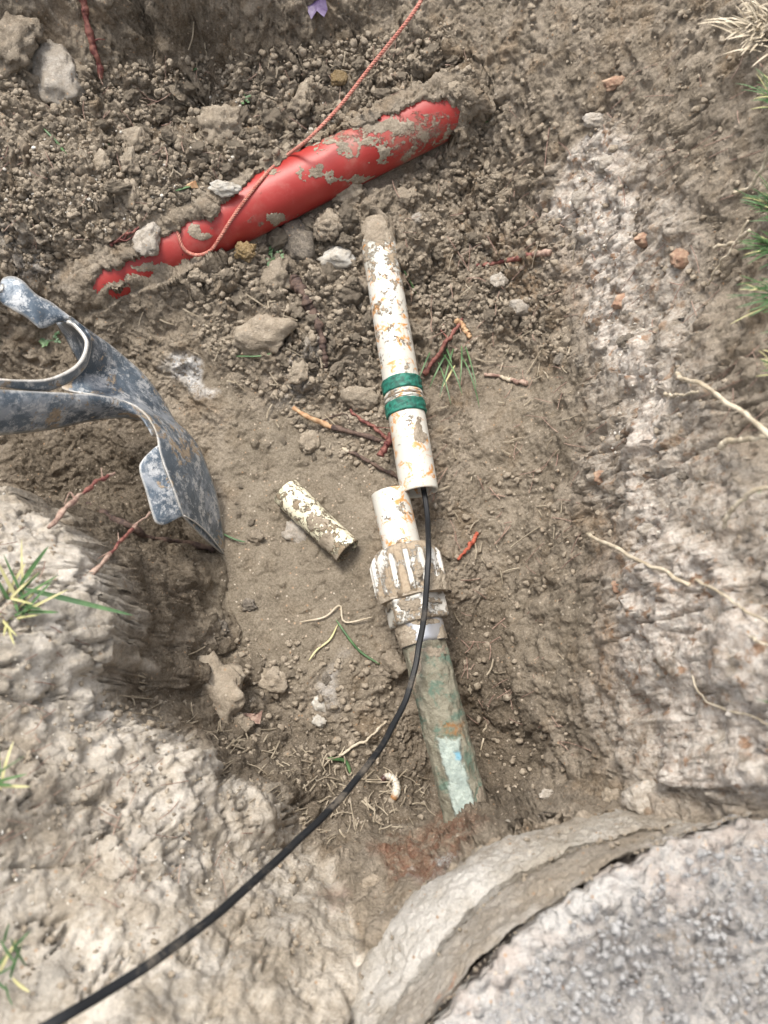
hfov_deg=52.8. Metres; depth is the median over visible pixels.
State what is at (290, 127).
soil clod
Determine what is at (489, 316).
soil clod
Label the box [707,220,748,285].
dry stalk
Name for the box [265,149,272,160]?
soil clod
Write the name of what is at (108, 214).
soil clod
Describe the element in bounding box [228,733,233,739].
soil clod
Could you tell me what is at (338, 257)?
rock
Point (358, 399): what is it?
rock
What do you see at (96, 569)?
twig
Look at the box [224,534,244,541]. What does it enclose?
fallen grass
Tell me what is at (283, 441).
soil clod
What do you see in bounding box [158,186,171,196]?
soil clod
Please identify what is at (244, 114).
soil clod
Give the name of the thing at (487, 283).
soil clod
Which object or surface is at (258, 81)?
soil clod
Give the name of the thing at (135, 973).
cable
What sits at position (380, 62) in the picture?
soil clod
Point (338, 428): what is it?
root
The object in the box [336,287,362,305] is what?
soil clod
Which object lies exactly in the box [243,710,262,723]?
wood chip
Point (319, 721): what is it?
pebble
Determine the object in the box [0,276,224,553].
shovel
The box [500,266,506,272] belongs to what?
soil clod
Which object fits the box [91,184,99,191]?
soil clod
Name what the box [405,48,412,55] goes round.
soil clod
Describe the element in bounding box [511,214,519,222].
soil clod
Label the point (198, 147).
soil clod
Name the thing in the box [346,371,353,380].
soil clod
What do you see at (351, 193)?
soil clod
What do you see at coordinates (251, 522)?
soil clod
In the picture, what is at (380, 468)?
root
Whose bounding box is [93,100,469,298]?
drain pipe
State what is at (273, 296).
soil clod
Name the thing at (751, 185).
dry stalk
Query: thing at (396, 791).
grub
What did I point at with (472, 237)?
soil clod
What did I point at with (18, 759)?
lawn grass
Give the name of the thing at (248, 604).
soil clod
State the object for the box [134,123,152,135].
soil clod
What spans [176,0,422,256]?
string
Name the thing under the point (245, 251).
soil clod
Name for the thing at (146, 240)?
rock
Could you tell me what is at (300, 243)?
rock
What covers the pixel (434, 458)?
hair roots
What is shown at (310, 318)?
soil clod
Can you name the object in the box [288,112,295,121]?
soil clod
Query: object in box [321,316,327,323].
soil clod
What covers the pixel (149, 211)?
soil clod
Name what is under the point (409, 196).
soil clod
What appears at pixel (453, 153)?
soil clod
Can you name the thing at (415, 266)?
soil clod
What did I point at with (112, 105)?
soil clod
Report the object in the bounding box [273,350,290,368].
soil clod
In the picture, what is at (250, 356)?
fallen grass
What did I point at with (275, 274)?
soil clod
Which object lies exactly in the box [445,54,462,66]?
soil clod
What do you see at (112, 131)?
soil clod
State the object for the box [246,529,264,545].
soil clod
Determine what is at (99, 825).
soil clod
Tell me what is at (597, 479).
stone
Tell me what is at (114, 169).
soil clod
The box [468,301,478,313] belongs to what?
soil clod
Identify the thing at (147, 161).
soil clod
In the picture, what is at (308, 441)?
stone
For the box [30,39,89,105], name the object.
rock
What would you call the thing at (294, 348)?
soil clod
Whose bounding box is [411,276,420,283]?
soil clod
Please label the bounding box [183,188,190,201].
soil clod
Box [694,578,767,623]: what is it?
dry stalk
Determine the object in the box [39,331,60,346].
weed
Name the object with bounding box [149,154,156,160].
soil clod
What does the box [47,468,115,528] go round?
twig
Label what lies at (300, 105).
soil clod
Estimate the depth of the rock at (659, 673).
0.67 m
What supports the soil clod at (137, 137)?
on the ground at (636, 632)
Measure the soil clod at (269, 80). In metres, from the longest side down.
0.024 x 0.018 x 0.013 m
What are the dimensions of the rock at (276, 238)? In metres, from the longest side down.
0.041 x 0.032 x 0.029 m
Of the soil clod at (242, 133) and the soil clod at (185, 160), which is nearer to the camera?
the soil clod at (185, 160)
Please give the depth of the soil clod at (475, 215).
1.08 m
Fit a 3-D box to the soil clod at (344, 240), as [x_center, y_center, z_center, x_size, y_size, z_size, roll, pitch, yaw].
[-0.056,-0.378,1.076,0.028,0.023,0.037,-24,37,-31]
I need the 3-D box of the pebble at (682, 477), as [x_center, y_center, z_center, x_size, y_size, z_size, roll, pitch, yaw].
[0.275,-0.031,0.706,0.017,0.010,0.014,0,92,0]
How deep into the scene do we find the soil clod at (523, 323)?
1.06 m
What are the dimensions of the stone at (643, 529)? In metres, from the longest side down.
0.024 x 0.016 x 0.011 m
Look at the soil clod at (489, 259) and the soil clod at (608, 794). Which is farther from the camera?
the soil clod at (489, 259)
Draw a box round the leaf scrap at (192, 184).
[186,180,197,187]
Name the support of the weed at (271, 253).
on the ground at (636, 632)
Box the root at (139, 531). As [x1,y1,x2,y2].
[85,502,214,552]
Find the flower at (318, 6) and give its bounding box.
[307,0,327,19]
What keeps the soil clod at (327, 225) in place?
on the ground at (636, 632)
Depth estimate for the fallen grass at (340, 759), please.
0.97 m
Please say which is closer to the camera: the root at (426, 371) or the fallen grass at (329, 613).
the fallen grass at (329, 613)
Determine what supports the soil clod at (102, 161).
on the ground at (636, 632)
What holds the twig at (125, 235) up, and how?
on the ground at (636, 632)
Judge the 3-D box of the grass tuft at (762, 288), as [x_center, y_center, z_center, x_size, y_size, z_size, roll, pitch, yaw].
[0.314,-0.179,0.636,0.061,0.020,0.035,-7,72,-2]
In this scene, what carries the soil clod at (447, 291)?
on the ground at (636, 632)
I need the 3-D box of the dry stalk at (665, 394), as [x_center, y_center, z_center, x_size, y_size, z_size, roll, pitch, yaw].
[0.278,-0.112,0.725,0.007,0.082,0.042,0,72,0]
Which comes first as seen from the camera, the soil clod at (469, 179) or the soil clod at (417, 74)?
the soil clod at (417, 74)
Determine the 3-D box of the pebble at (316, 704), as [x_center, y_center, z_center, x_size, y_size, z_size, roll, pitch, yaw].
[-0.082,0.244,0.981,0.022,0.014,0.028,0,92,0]
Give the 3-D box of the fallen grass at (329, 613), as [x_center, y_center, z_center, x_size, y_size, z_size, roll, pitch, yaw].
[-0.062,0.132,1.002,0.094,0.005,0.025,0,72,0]
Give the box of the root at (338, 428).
[292,406,392,445]
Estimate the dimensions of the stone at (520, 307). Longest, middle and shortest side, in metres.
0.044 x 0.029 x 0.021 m
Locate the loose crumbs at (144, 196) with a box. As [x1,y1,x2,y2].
[0,0,767,996]
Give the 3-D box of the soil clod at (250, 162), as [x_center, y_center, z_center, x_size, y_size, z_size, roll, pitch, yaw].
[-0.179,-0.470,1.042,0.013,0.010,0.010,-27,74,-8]
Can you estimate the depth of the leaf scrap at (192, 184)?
1.01 m
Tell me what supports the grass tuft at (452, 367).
on the ground at (636, 632)
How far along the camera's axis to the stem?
0.97 m
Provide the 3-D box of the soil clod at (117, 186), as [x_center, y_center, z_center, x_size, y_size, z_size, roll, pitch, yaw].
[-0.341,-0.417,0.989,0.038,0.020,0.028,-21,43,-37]
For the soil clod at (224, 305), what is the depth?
1.06 m
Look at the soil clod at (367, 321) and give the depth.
1.06 m
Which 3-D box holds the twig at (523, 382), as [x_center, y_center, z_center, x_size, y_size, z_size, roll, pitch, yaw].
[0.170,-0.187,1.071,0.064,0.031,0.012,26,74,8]
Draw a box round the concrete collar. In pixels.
[350,809,767,1023]
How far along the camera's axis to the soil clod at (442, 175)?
1.10 m
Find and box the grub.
[381,773,400,800]
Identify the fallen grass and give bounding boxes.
[44,129,66,153]
[175,184,197,190]
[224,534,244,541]
[236,353,271,356]
[301,605,370,622]
[309,625,337,659]
[329,757,350,772]
[336,620,379,664]
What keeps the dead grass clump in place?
on the ground at (636, 632)
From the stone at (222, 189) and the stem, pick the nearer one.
the stem
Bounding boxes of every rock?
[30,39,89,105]
[132,221,160,257]
[231,313,297,360]
[280,219,317,262]
[316,246,355,269]
[340,386,378,412]
[380,648,406,678]
[602,75,624,91]
[621,778,655,814]
[655,665,664,678]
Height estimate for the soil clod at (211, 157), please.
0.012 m
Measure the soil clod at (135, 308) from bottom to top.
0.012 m
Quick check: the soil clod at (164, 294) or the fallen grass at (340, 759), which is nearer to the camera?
the fallen grass at (340, 759)
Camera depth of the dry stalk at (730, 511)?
0.56 m
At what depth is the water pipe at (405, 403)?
1.01 m
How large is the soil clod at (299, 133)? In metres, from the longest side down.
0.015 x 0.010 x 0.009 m
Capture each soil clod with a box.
[0,11,38,79]
[10,15,44,38]
[56,167,69,175]
[89,818,106,834]
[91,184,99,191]
[92,148,112,176]
[94,119,107,129]
[103,178,132,194]
[103,209,114,220]
[104,150,111,156]
[105,92,111,99]
[107,100,119,111]
[108,129,115,135]
[111,166,117,173]
[115,136,123,142]
[118,146,140,176]
[119,178,139,209]
[120,126,149,151]
[121,88,142,106]
[128,303,141,312]
[133,175,140,184]
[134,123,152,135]
[136,204,143,209]
[144,165,157,180]
[144,207,151,214]
[145,158,150,165]
[147,95,155,101]
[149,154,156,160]
[153,197,162,205]
[154,103,170,124]
[158,128,176,145]
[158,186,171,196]
[159,287,172,298]
[171,161,178,167]
[172,115,181,124]
[179,79,196,94]
[181,158,188,162]
[181,165,186,174]
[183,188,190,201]
[187,267,209,282]
[188,117,198,128]
[189,141,204,153]
[197,103,242,145]
[197,650,245,722]
[204,176,210,184]
[208,154,215,163]
[217,162,233,175]
[218,619,230,635]
[219,93,225,103]
[220,268,234,280]
[221,300,230,310]
[226,140,247,156]
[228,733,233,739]
[230,291,247,305]
[233,712,254,732]
[234,241,256,262]
[235,511,241,518]
[237,262,245,271]
[238,129,245,137]
[238,311,243,319]
[239,279,247,285]
[239,598,257,611]
[240,105,247,124]
[242,82,250,88]
[246,160,255,164]
[246,263,258,272]
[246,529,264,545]
[248,91,260,103]
[248,519,254,526]
[250,128,260,135]
[250,292,265,303]
[254,78,260,85]
[254,138,268,147]
[255,245,268,253]
[258,665,288,700]
[259,108,283,132]
[260,256,289,289]
[261,75,275,84]
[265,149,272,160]
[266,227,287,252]
[268,289,283,300]
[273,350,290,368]
[280,139,289,145]
[280,436,286,444]
[283,100,289,107]
[286,77,317,118]
[286,124,293,131]
[287,69,301,76]
[287,671,294,677]
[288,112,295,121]
[288,345,296,350]
[289,302,304,318]
[295,129,302,137]
[298,116,312,128]
[301,216,315,230]
[305,314,316,323]
[309,363,318,371]
[310,342,317,346]
[312,453,316,460]
[313,208,341,242]
[318,61,331,81]
[319,101,332,113]
[320,86,327,94]
[320,117,331,129]
[320,262,336,284]
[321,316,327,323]
[323,297,332,304]
[328,339,335,348]
[329,361,344,376]
[330,86,341,92]
[331,183,366,206]
[333,60,342,69]
[334,232,354,248]
[335,316,342,324]
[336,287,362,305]
[338,200,359,230]
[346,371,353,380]
[349,332,361,346]
[350,276,357,284]
[352,56,364,70]
[358,348,372,357]
[359,374,367,385]
[361,310,373,330]
[370,368,378,378]
[372,52,383,64]
[373,88,392,99]
[387,54,396,61]
[396,71,406,80]
[397,186,420,206]
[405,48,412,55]
[409,261,418,270]
[410,61,423,80]
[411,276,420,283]
[420,41,439,58]
[421,155,439,170]
[431,246,444,260]
[438,169,444,178]
[438,274,447,283]
[442,287,450,296]
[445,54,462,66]
[445,143,456,156]
[448,80,462,99]
[453,196,459,203]
[457,214,464,221]
[460,100,473,108]
[463,176,472,182]
[466,232,478,243]
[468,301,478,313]
[469,210,479,221]
[483,307,496,323]
[485,279,491,287]
[486,257,493,263]
[492,122,497,134]
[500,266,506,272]
[501,305,514,316]
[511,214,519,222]
[511,319,518,327]
[518,251,525,257]
[519,230,528,236]
[519,320,532,328]
[537,292,546,299]
[540,321,552,333]
[601,787,619,801]
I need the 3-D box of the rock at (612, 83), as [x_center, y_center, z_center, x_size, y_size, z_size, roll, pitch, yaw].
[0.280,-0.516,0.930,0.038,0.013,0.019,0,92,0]
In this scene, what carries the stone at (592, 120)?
on the ground at (636, 632)
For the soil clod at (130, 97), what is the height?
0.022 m
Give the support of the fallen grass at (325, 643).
on the ground at (636, 632)
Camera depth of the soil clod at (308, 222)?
1.08 m
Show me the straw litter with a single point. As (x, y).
(367, 804)
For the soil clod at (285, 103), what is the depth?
1.07 m
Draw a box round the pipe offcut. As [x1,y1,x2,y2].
[274,480,357,561]
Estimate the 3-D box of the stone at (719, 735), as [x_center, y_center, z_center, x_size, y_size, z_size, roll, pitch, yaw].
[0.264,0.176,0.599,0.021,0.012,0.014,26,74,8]
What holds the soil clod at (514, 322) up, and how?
on the ground at (636, 632)
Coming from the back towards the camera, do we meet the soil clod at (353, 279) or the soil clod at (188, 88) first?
the soil clod at (188, 88)
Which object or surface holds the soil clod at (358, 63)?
on the ground at (636, 632)
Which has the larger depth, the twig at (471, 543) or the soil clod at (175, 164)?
the twig at (471, 543)
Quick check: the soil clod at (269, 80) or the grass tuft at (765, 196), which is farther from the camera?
the soil clod at (269, 80)
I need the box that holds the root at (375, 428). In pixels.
[349,409,389,439]
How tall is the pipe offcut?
0.047 m
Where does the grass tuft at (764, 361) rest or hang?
on the ground at (636, 632)
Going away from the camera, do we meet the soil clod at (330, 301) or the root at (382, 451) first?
the root at (382, 451)
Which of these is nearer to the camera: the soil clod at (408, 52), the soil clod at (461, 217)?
the soil clod at (408, 52)
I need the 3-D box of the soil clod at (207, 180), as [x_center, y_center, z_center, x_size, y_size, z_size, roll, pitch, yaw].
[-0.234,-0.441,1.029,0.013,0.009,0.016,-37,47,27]
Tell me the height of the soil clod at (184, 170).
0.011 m
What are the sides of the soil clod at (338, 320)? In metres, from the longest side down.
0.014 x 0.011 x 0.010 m
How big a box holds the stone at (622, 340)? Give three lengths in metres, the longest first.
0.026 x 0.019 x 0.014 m
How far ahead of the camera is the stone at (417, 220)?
1.08 m
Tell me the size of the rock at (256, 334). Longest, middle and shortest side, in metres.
0.093 x 0.065 x 0.044 m
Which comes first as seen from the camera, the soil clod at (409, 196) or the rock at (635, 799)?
the rock at (635, 799)
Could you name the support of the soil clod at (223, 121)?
on the ground at (636, 632)
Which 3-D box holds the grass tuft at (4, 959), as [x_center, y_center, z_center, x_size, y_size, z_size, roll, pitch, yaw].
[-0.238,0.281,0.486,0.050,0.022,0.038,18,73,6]
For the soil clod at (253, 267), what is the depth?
1.06 m
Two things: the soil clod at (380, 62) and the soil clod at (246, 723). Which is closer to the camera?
the soil clod at (246, 723)
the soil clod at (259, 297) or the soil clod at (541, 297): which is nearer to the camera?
the soil clod at (541, 297)
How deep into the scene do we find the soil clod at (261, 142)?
1.05 m
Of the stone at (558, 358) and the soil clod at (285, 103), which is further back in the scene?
the soil clod at (285, 103)
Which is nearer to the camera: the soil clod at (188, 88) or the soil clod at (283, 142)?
the soil clod at (283, 142)
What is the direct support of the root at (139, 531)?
on the ground at (636, 632)
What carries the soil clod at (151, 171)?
on the ground at (636, 632)
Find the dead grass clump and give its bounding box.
[699,0,767,66]
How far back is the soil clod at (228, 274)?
1.04 m
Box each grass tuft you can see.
[0,539,66,644]
[0,741,29,789]
[0,924,29,1004]
[420,346,479,407]
[730,275,767,323]
[735,69,767,108]
[735,170,767,220]
[739,230,767,268]
[759,350,767,375]
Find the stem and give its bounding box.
[339,721,386,755]
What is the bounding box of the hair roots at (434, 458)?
[0,38,767,928]
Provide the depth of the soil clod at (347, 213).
1.06 m
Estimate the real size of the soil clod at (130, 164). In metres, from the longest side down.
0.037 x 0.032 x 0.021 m
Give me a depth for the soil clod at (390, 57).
1.07 m
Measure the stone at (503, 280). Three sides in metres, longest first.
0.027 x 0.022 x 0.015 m
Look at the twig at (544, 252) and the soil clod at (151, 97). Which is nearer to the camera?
the twig at (544, 252)
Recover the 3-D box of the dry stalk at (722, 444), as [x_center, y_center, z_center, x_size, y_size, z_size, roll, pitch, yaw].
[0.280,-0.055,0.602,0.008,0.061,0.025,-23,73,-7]
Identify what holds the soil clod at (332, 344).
on the ground at (636, 632)
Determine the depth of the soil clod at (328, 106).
1.08 m
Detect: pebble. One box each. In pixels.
[311,695,325,711]
[312,714,326,727]
[322,672,331,685]
[330,69,347,86]
[676,471,688,482]
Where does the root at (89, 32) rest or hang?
on the ground at (636, 632)
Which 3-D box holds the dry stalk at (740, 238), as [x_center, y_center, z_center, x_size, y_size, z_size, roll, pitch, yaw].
[0.325,-0.253,0.719,0.009,0.062,0.030,-6,72,-2]
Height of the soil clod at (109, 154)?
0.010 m
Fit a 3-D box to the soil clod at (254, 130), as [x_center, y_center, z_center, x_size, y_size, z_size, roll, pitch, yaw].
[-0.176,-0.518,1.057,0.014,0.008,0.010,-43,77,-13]
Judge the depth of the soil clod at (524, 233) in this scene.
1.05 m
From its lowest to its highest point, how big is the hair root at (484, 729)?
0.035 m
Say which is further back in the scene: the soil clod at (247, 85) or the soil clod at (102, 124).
the soil clod at (247, 85)
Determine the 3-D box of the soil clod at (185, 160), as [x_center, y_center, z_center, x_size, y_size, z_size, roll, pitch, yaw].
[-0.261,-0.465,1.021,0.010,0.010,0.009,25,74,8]
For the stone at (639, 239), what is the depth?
0.86 m
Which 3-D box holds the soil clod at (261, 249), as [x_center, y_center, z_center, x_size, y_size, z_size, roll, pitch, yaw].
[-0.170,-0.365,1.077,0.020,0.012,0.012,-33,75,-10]
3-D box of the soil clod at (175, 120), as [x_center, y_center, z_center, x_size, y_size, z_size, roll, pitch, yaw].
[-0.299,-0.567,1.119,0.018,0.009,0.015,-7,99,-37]
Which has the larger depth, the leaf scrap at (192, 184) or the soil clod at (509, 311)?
the soil clod at (509, 311)
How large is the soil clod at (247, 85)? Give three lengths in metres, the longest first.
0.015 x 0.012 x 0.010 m
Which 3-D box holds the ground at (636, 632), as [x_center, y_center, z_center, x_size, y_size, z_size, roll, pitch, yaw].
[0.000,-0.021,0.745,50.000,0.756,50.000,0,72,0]
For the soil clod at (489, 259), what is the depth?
1.08 m
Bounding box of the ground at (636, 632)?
[0,0,767,1023]
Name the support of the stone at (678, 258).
on the ground at (636, 632)
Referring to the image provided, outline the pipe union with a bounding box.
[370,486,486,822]
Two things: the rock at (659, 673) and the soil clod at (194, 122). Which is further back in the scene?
the soil clod at (194, 122)
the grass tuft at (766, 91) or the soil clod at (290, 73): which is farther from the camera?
the soil clod at (290, 73)
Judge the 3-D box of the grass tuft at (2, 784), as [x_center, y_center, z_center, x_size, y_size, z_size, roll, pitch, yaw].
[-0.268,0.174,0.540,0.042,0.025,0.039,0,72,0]
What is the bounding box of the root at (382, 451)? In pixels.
[377,432,391,457]
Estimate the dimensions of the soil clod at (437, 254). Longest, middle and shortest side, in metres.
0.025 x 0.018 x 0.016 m
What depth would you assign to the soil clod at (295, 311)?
1.06 m
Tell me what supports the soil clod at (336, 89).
on the ground at (636, 632)
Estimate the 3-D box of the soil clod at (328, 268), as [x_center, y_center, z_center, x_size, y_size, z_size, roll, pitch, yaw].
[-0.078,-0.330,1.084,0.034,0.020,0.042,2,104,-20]
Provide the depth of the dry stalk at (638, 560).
0.71 m
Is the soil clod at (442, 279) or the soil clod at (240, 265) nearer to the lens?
the soil clod at (240, 265)
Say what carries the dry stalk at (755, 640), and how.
on the ground at (636, 632)
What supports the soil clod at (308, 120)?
on the ground at (636, 632)
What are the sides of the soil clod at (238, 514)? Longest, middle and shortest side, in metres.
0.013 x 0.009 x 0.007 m
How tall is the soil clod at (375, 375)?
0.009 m
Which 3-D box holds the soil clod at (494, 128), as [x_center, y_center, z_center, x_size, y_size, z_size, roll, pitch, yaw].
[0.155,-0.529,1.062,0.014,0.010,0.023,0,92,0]
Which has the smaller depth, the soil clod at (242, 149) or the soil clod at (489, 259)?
the soil clod at (242, 149)
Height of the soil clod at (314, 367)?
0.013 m
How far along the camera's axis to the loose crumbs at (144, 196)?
1.03 m
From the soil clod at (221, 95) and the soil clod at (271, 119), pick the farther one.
the soil clod at (221, 95)
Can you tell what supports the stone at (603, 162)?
on the ground at (636, 632)
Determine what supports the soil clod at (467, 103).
on the ground at (636, 632)
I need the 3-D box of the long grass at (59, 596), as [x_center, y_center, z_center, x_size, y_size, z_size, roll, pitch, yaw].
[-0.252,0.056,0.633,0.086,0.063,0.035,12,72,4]
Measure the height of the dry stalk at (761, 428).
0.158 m
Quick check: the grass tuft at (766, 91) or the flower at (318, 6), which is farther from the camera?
the flower at (318, 6)
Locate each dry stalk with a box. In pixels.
[585,533,690,586]
[663,390,698,397]
[674,371,767,437]
[690,671,767,724]
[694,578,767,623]
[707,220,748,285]
[712,229,750,249]
[717,435,767,449]
[722,486,767,528]
[731,150,767,194]
[748,636,767,645]
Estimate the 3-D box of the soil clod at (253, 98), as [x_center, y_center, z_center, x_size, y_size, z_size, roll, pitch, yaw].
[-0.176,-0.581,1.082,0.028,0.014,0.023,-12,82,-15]
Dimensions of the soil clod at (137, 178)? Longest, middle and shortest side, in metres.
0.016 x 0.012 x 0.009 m
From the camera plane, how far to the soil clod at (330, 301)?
1.07 m
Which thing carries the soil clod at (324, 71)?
on the ground at (636, 632)
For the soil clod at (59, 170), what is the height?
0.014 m
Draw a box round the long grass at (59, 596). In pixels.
[19,546,130,614]
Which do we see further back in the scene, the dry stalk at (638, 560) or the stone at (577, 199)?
the stone at (577, 199)
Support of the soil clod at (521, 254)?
on the ground at (636, 632)
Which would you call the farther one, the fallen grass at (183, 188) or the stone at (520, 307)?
the stone at (520, 307)
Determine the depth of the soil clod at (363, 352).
1.06 m
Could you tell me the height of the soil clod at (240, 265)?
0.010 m
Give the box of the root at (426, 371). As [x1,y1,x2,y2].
[422,318,463,375]
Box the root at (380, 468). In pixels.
[341,447,397,478]
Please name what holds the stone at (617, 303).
on the ground at (636, 632)
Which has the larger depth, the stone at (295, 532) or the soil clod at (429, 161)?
the soil clod at (429, 161)
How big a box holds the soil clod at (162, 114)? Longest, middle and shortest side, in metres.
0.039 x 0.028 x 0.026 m
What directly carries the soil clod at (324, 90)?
on the ground at (636, 632)
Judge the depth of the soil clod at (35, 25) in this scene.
1.00 m
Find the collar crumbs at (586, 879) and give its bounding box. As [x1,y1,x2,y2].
[357,811,764,1023]
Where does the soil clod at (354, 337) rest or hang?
on the ground at (636, 632)
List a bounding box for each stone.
[207,179,241,197]
[281,519,306,543]
[286,360,309,384]
[298,430,320,453]
[361,873,383,887]
[411,212,421,224]
[490,272,508,287]
[509,297,530,316]
[539,788,553,799]
[553,353,564,364]
[570,188,587,211]
[574,354,586,369]
[581,112,604,128]
[593,470,602,485]
[594,154,612,172]
[611,293,624,309]
[611,580,619,593]
[616,333,633,349]
[633,232,647,248]
[637,523,654,537]
[669,247,689,268]
[711,728,725,743]
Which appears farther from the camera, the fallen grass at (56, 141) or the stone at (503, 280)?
the stone at (503, 280)
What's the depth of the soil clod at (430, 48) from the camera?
1.04 m
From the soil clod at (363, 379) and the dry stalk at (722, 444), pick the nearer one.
the dry stalk at (722, 444)
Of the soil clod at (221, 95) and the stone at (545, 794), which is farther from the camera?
the soil clod at (221, 95)
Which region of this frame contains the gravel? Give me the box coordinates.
[484,839,767,1023]
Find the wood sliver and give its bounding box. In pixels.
[454,318,471,338]
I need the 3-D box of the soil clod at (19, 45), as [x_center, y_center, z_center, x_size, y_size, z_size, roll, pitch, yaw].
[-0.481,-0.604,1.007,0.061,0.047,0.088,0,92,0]
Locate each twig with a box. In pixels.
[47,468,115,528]
[80,511,151,578]
[109,226,138,246]
[457,531,478,559]
[476,249,551,266]
[484,373,527,385]
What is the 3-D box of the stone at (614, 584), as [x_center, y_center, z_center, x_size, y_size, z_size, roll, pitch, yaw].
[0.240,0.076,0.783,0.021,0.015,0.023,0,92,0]
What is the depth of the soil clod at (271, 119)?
1.06 m
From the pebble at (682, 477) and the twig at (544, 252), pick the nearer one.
the pebble at (682, 477)
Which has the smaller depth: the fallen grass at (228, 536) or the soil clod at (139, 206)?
the soil clod at (139, 206)
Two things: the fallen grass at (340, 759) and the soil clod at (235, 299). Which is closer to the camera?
the fallen grass at (340, 759)
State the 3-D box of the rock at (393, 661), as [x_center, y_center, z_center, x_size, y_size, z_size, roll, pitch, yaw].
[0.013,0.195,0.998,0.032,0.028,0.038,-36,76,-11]
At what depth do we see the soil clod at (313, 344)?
1.06 m
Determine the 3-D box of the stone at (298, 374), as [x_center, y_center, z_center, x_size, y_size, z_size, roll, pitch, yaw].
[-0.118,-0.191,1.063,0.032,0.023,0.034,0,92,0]
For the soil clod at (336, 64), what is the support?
on the ground at (636, 632)
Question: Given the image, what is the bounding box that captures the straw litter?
[49,22,576,843]
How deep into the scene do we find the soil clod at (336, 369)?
1.06 m
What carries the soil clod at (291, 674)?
on the ground at (636, 632)
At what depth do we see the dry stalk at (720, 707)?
0.59 m
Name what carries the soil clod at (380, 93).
on the ground at (636, 632)
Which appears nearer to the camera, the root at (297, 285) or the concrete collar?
the concrete collar
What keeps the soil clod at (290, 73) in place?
on the ground at (636, 632)
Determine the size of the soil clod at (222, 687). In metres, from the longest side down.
0.096 x 0.072 x 0.046 m
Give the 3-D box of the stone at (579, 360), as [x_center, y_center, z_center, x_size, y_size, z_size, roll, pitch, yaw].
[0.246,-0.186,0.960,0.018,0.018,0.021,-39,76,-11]
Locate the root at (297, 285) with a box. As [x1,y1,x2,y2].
[289,274,328,367]
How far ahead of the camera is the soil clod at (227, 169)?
1.03 m
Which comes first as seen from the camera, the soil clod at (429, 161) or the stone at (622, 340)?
the stone at (622, 340)
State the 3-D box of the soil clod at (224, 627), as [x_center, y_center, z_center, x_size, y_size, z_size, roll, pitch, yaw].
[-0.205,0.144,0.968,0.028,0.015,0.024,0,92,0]
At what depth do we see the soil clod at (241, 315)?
1.06 m
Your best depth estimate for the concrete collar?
0.55 m
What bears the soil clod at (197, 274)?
on the ground at (636, 632)
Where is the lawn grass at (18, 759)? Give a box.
[0,331,767,772]
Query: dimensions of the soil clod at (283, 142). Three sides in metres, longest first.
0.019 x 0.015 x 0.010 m
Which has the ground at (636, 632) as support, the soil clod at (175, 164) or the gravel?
the soil clod at (175, 164)
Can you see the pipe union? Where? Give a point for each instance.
(397, 568)
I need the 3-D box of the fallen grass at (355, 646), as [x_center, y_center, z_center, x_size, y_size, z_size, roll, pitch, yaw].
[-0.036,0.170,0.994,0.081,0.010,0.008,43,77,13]
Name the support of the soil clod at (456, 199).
on the ground at (636, 632)
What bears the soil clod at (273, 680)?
on the ground at (636, 632)
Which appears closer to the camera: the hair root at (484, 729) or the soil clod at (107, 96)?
the hair root at (484, 729)
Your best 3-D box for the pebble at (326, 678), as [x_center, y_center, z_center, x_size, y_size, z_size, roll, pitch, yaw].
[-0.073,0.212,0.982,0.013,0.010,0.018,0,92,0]
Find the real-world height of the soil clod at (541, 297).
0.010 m
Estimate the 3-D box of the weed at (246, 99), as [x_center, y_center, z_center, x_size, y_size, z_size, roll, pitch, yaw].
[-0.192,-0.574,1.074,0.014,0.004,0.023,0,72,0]
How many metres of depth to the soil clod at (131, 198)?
1.00 m
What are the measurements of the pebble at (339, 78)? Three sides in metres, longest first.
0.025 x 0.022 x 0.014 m
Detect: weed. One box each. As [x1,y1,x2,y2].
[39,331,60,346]
[241,94,250,103]
[266,246,283,265]
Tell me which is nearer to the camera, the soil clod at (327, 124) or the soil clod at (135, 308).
the soil clod at (135, 308)
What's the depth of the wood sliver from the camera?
1.08 m
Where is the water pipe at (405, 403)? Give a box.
[360,215,437,497]
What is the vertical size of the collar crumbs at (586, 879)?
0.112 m
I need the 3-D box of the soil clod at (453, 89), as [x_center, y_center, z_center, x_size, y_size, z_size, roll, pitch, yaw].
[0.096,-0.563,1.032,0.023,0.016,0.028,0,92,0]
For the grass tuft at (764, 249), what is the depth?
0.67 m
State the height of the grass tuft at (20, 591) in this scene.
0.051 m
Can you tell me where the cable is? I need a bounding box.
[40,487,431,1023]
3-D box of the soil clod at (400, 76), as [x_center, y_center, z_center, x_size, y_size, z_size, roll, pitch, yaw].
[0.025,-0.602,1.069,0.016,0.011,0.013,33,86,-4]
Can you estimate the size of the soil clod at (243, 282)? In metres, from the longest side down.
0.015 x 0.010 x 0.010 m
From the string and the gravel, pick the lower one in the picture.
the gravel
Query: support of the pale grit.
on the ground at (636, 632)
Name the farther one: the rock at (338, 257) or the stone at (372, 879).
the rock at (338, 257)
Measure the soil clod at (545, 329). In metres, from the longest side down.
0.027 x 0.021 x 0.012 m
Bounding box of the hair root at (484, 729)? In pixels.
[479,707,488,756]
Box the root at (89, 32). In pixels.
[79,0,104,78]
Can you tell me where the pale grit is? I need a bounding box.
[1,84,703,949]
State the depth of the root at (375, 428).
1.06 m
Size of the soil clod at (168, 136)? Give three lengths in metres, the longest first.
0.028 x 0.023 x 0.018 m
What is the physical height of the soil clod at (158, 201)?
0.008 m
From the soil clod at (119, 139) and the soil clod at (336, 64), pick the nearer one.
the soil clod at (119, 139)
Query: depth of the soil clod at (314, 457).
1.07 m
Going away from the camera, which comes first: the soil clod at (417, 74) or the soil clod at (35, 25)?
the soil clod at (35, 25)

